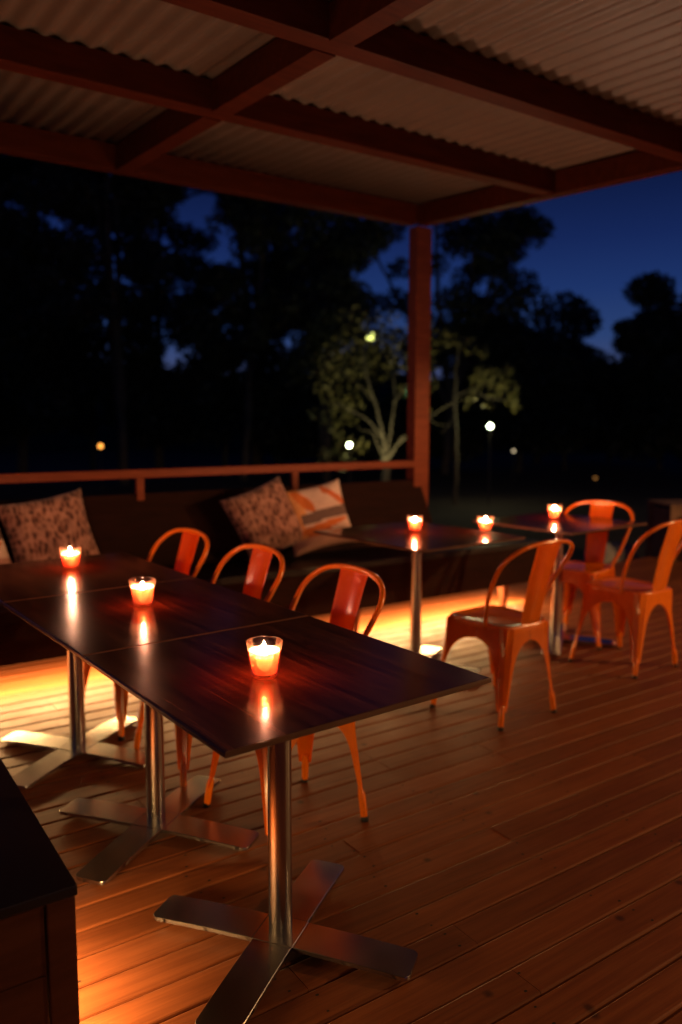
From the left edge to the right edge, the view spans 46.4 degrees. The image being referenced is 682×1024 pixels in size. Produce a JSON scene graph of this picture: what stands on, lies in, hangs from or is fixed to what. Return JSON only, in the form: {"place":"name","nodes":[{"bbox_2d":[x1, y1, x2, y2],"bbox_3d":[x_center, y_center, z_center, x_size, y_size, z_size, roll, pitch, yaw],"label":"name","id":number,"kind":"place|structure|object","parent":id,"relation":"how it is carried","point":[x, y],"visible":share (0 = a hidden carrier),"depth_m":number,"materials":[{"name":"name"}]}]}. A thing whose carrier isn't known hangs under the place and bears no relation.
{"place":"outdoors","nodes":[
{"label":"outdoors","id":0,"kind":"place"},
{"bbox_2d":[0,370,675,454],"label":"hills","id":1,"kind":"structure","parent":0,"point":[105,437],"depth_m":45.57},
{"bbox_2d":[0,451,681,560],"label":"ground","id":2,"kind":"structure","parent":0,"point":[548,479],"depth_m":22.78,"materials":[{"name":"soil"}]},
{"bbox_2d":[0,155,97,341],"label":"gum tree","id":3,"kind":"object","parent":2,"relation":"on","point":[36,298],"visible":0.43,"depth_m":18.64,"materials":[{"name":"green plant"}]},
{"bbox_2d":[0,153,124,472],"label":"gum tree","id":4,"kind":"object","parent":2,"relation":"on","point":[9,167],"visible":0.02,"depth_m":23.17,"materials":[{"name":"green plant"}]},
{"bbox_2d":[0,161,191,483],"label":"gum tree","id":5,"kind":"object","parent":2,"relation":"on","point":[64,195],"visible":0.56,"depth_m":20.30,"materials":[{"name":"green plant"}]},
{"bbox_2d":[98,444,102,490],"bbox_3d":[-5.777,-1.039,19.155,0.110,1.204,0.110,-4,8,-34],"label":"garden lamp","id":6,"kind":"object","parent":2,"relation":"on","point":[100,446],"visible":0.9,"depth_m":19.12,"materials":[{"name":"black"}]},
{"bbox_2d":[66,173,228,468],"bbox_3d":[-5.781,-6.900,24.647,5.521,12.062,5.000,-3,7,-23],"label":"gum tree","id":7,"kind":"object","parent":2,"relation":"on","point":[190,238],"visible":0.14,"depth_m":24.09,"materials":[{"name":"green plant"}]},
{"bbox_2d":[125,315,318,475],"bbox_3d":[-3.765,-3.602,25.004,6.563,5.404,6.326,1,7,9],"label":"bush","id":8,"kind":"object","parent":2,"relation":"on","point":[268,390],"visible":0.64,"depth_m":23.30,"materials":[{"name":"green plant"}]},
{"bbox_2d":[178,193,302,473],"bbox_3d":[-2.852,-7.260,25.841,4.830,12.501,4.674,-2,7,-15],"label":"gum tree","id":9,"kind":"object","parent":2,"relation":"on","point":[256,456],"visible":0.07,"depth_m":25.57,"materials":[{"name":"green plant"}]},
{"bbox_2d":[164,193,323,479],"bbox_3d":[-2.673,-5.641,22.033,4.601,10.125,3.892,-2,7,-16],"label":"gum tree","id":10,"kind":"object","parent":2,"relation":"on","point":[264,279],"visible":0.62,"depth_m":21.50,"materials":[{"name":"green plant"}]},
{"bbox_2d":[264,204,400,482],"bbox_3d":[-0.132,-4.495,21.470,3.678,7.989,3.472,-4,8,-34],"label":"gum tree","id":11,"kind":"object","parent":2,"relation":"on","point":[335,254],"visible":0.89,"depth_m":20.71,"materials":[{"name":"green plant"}]},
{"bbox_2d":[259,383,406,472],"bbox_3d":[-0.149,-2.661,25.920,5.561,3.336,5.221,-4,8,-34],"label":"bush","id":12,"kind":"object","parent":2,"relation":"on","point":[296,444],"visible":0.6,"depth_m":24.75,"materials":[{"name":"green plant"}]},
{"bbox_2d":[0,0,681,505],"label":"patio roof","id":13,"kind":"structure","parent":2,"relation":"on","point":[418,112],"depth_m":3.56,"materials":[{"name":"brown wood"}]},
{"bbox_2d":[347,443,351,482],"bbox_3d":[0.167,-0.728,16.018,0.090,1.323,0.088,-4,8,-34],"label":"garden lamp","id":14,"kind":"object","parent":2,"relation":"on","point":[349,445],"visible":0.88,"depth_m":15.95,"materials":[{"name":"black metal"}]},
{"bbox_2d":[307,305,467,480],"bbox_3d":[0.723,-2.163,16.840,3.283,4.256,2.506,-4,8,-34],"label":"garden tree","id":15,"kind":"object","parent":2,"relation":"on","point":[385,456],"visible":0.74,"depth_m":16.80,"materials":[{"name":"green plant"}]},
{"bbox_2d":[367,316,373,339],"bbox_3d":[0.615,-3.911,16.650,0.150,0.612,0.084,0,7,2],"label":"lantern","id":16,"kind":"object","parent":15,"relation":"hanging from","point":[370,337],"visible":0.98,"depth_m":16.65,"materials":[{"name":"yellow"}]},
{"bbox_2d":[359,389,488,463],"bbox_3d":[2.692,-2.892,28.429,5.389,3.236,5.387,5,8,37],"label":"bush","id":17,"kind":"object","parent":2,"relation":"on","point":[436,447],"visible":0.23,"depth_m":26.80,"materials":[{"name":"green plant"}]},
{"bbox_2d":[353,204,556,473],"bbox_3d":[3.383,-5.659,25.351,6.886,9.440,4.673,1,7,11],"label":"gum tree","id":18,"kind":"object","parent":2,"relation":"on","point":[500,240],"visible":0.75,"depth_m":25.00,"materials":[{"name":"green plant"}]},
{"bbox_2d":[441,328,521,504],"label":"garden tree","id":19,"kind":"object","parent":2,"relation":"on","point":[456,459],"visible":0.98,"depth_m":16.70,"materials":[{"name":"green plant"}]},
{"bbox_2d":[486,424,491,504],"bbox_3d":[3.117,-0.993,16.706,0.094,1.706,0.094,-4,8,-34],"label":"garden lamp","id":20,"kind":"object","parent":2,"relation":"on","point":[490,426],"visible":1,"depth_m":16.68,"materials":[{"name":"black"}]},
{"bbox_2d":[511,450,514,486],"bbox_3d":[4.660,-1.186,21.503,0.090,1.005,0.088,-4,8,-34],"label":"garden lamp","id":21,"kind":"object","parent":2,"relation":"on","point":[513,468],"visible":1,"depth_m":21.49,"materials":[{"name":"black metal"}]},
{"bbox_2d":[430,333,613,472],"bbox_3d":[6.078,-3.687,27.405,6.353,5.067,5.789,-4,8,-34],"label":"round tree","id":22,"kind":"object","parent":2,"relation":"on","point":[569,379],"visible":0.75,"depth_m":25.81,"materials":[{"name":"green plant"}]},
{"bbox_2d":[465,289,621,462],"bbox_3d":[8.273,-5.314,32.534,6.908,7.191,7.291,4,8,31],"label":"round tree","id":23,"kind":"object","parent":2,"relation":"on","point":[576,313],"visible":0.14,"depth_m":31.25,"materials":[{"name":"green plant"}]},
{"bbox_2d":[583,542,638,563],"bbox_3d":[2.909,0.556,8.553,0.604,0.483,0.632,2,7,16],"label":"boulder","id":24,"kind":"object","parent":2,"relation":"on","point":[612,549],"visible":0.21,"depth_m":8.39,"materials":[{"name":"stone"}]},
{"bbox_2d":[610,269,681,412],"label":"gum tree","id":25,"kind":"object","parent":2,"relation":"on","point":[647,338],"visible":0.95,"depth_m":24.98,"materials":[{"name":"green plant"}]},
{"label":"deck frame","id":26,"kind":"structure","parent":2,"relation":"on","visible":0},
{"bbox_2d":[0,557,681,1023],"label":"deck","id":27,"kind":"structure","parent":26,"relation":"on","point":[524,867],"depth_m":2.53,"materials":[{"name":"brown wood"}]},
{"bbox_2d":[0,758,79,1023],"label":"side bench","id":28,"kind":"object","parent":27,"relation":"on","point":[38,953],"visible":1,"depth_m":1.53,"materials":[{"name":"brown wood"}]},
{"bbox_2d":[0,552,195,788],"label":"pedestal table","id":29,"kind":"object","parent":27,"relation":"on","point":[26,580],"visible":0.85,"depth_m":3.17,"materials":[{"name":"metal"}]},
{"bbox_2d":[59,545,80,568],"bbox_3d":[-1.106,0.185,3.251,0.087,0.085,0.087,2,7,20],"label":"votive candle","id":30,"kind":"object","parent":29,"relation":"on","point":[70,559],"visible":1,"depth_m":3.23,"materials":[{"name":"glass"}]},
{"bbox_2d":[83,528,209,740],"bbox_3d":[-0.886,0.510,3.628,0.502,0.836,0.469,-5,9,-40],"label":"metal chair","id":31,"kind":"object","parent":27,"relation":"on","point":[187,547],"visible":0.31,"depth_m":3.68,"materials":[{"name":"orange metal"}]},
{"bbox_2d":[3,578,307,885],"bbox_3d":[-0.611,0.677,2.594,0.710,0.739,0.748,-5,8,-37],"label":"pedestal table","id":32,"kind":"object","parent":27,"relation":"on","point":[80,625],"visible":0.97,"depth_m":2.55,"materials":[{"name":"wood"}]},
{"bbox_2d":[129,577,155,606],"bbox_3d":[-0.647,0.262,2.591,0.087,0.085,0.087,-1,7,-7],"label":"votive candle","id":33,"kind":"object","parent":32,"relation":"on","point":[142,594],"visible":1,"depth_m":2.57,"materials":[{"name":"glass"}]},
{"bbox_2d":[0,460,414,500],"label":"railing","id":34,"kind":"object","parent":27,"relation":"on","point":[139,475],"visible":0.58,"depth_m":4.93,"materials":[{"name":"brown wood"}]},
{"bbox_2d":[133,543,284,786],"bbox_3d":[-0.511,0.565,3.153,0.502,0.836,0.469,-5,8,-36],"label":"metal chair","id":35,"kind":"object","parent":27,"relation":"on","point":[261,557],"visible":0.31,"depth_m":3.21,"materials":[{"name":"orange metal"}]},
{"bbox_2d":[0,480,539,666],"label":"long bench","id":36,"kind":"object","parent":27,"relation":"on","point":[130,524],"visible":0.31,"depth_m":4.97,"materials":[{"name":"brown wood"}]},
{"bbox_2d":[0,532,11,563],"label":"cushion","id":37,"kind":"object","parent":36,"relation":"on","point":[4,557],"visible":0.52,"depth_m":4.07,"materials":[{"name":"fabric"}]},
{"bbox_2d":[0,488,99,562],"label":"cushion","id":38,"kind":"object","parent":36,"relation":"on","point":[44,529],"visible":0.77,"depth_m":4.17,"materials":[{"name":"brown fabric"}]},
{"bbox_2d":[219,476,302,558],"bbox_3d":[-0.469,0.051,4.983,0.460,0.460,0.160,-26,-5,-34],"label":"cushion","id":39,"kind":"object","parent":36,"relation":"on","point":[264,514],"visible":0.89,"depth_m":4.91,"materials":[{"name":"brown fabric"}]},
{"bbox_2d":[286,478,357,556],"bbox_3d":[-0.154,0.033,5.141,0.440,0.440,0.151,-13,-9,-20],"label":"cushion","id":40,"kind":"object","parent":36,"relation":"on","point":[320,507],"visible":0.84,"depth_m":5.08,"materials":[{"name":"fabric"}]},
{"bbox_2d":[82,616,491,1023],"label":"pedestal table","id":41,"kind":"object","parent":27,"relation":"on","point":[210,692],"visible":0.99,"depth_m":1.95,"materials":[{"name":"laminate"}]},
{"bbox_2d":[246,636,282,679],"bbox_3d":[-0.180,0.345,1.871,0.087,0.085,0.087,-4,8,-34],"label":"votive candle","id":42,"kind":"object","parent":41,"relation":"on","point":[264,661],"visible":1,"depth_m":1.85,"materials":[{"name":"clear glass"}]},
{"bbox_2d":[203,563,385,835],"bbox_3d":[-0.146,0.619,2.694,0.502,0.836,0.469,-5,8,-36],"label":"metal chair","id":43,"kind":"object","parent":27,"relation":"on","point":[349,591],"visible":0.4,"depth_m":2.76,"materials":[{"name":"orange metal"}]},
{"bbox_2d":[314,521,524,673],"bbox_3d":[0.406,0.483,4.312,0.745,0.739,0.860,-5,8,-38],"label":"pedestal table","id":44,"kind":"object","parent":27,"relation":"on","point":[430,537],"visible":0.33,"depth_m":4.27,"materials":[{"name":"laminate"}]},
{"bbox_2d":[407,515,422,531],"bbox_3d":[0.403,0.064,4.338,0.087,0.085,0.087,-6,9,-43],"label":"votive candle","id":45,"kind":"object","parent":44,"relation":"on","point":[414,524],"visible":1,"depth_m":4.31,"materials":[{"name":"glass"}]},
{"bbox_2d":[477,515,493,532],"bbox_3d":[0.786,0.066,4.327,0.087,0.085,0.087,-2,7,-16],"label":"votive candle","id":46,"kind":"object","parent":44,"relation":"on","point":[485,525],"visible":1,"depth_m":4.30,"materials":[{"name":"glass"}]},
{"bbox_2d":[430,539,573,730],"bbox_3d":[0.752,0.511,3.647,0.469,0.836,0.502,-5,8,-37],"label":"metal chair","id":47,"kind":"object","parent":27,"relation":"on","point":[504,634],"visible":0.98,"depth_m":3.50,"materials":[{"name":"orange metal"}]},
{"bbox_2d":[472,512,646,655],"bbox_3d":[1.318,0.423,4.852,0.745,0.739,0.720,-5,8,-38],"label":"pedestal table","id":48,"kind":"object","parent":27,"relation":"on","point":[566,524],"visible":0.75,"depth_m":4.80,"materials":[{"name":"laminate"}]},
{"bbox_2d":[548,504,561,518],"bbox_3d":[1.324,-0.001,4.926,0.087,0.085,0.087,1,7,11],"label":"votive candle","id":49,"kind":"object","parent":48,"relation":"on","point":[554,512],"visible":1,"depth_m":4.90,"materials":[{"name":"glass"}]},
{"bbox_2d":[544,500,633,649],"bbox_3d":[1.520,0.361,4.974,0.469,0.836,0.502,6,9,41],"label":"metal chair","id":50,"kind":"object","parent":27,"relation":"on","point":[576,574],"visible":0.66,"depth_m":5.04,"materials":[{"name":"orange metal"}]},
{"bbox_2d":[568,519,681,678],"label":"metal chair","id":51,"kind":"object","parent":27,"relation":"on","point":[635,601],"visible":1,"depth_m":4.22,"materials":[{"name":"orange metal"}]},
{"bbox_2d":[5,155,681,378],"label":"sky","id":52,"kind":"structure","parent":0,"point":[606,237],"materials":[{"name":"blue"}]},
{"bbox_2d":[645,500,681,561],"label":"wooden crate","id":53,"kind":"object","parent":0,"point":[659,512],"visible":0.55,"depth_m":8.11,"materials":[{"name":"brown wood"}]}
]}

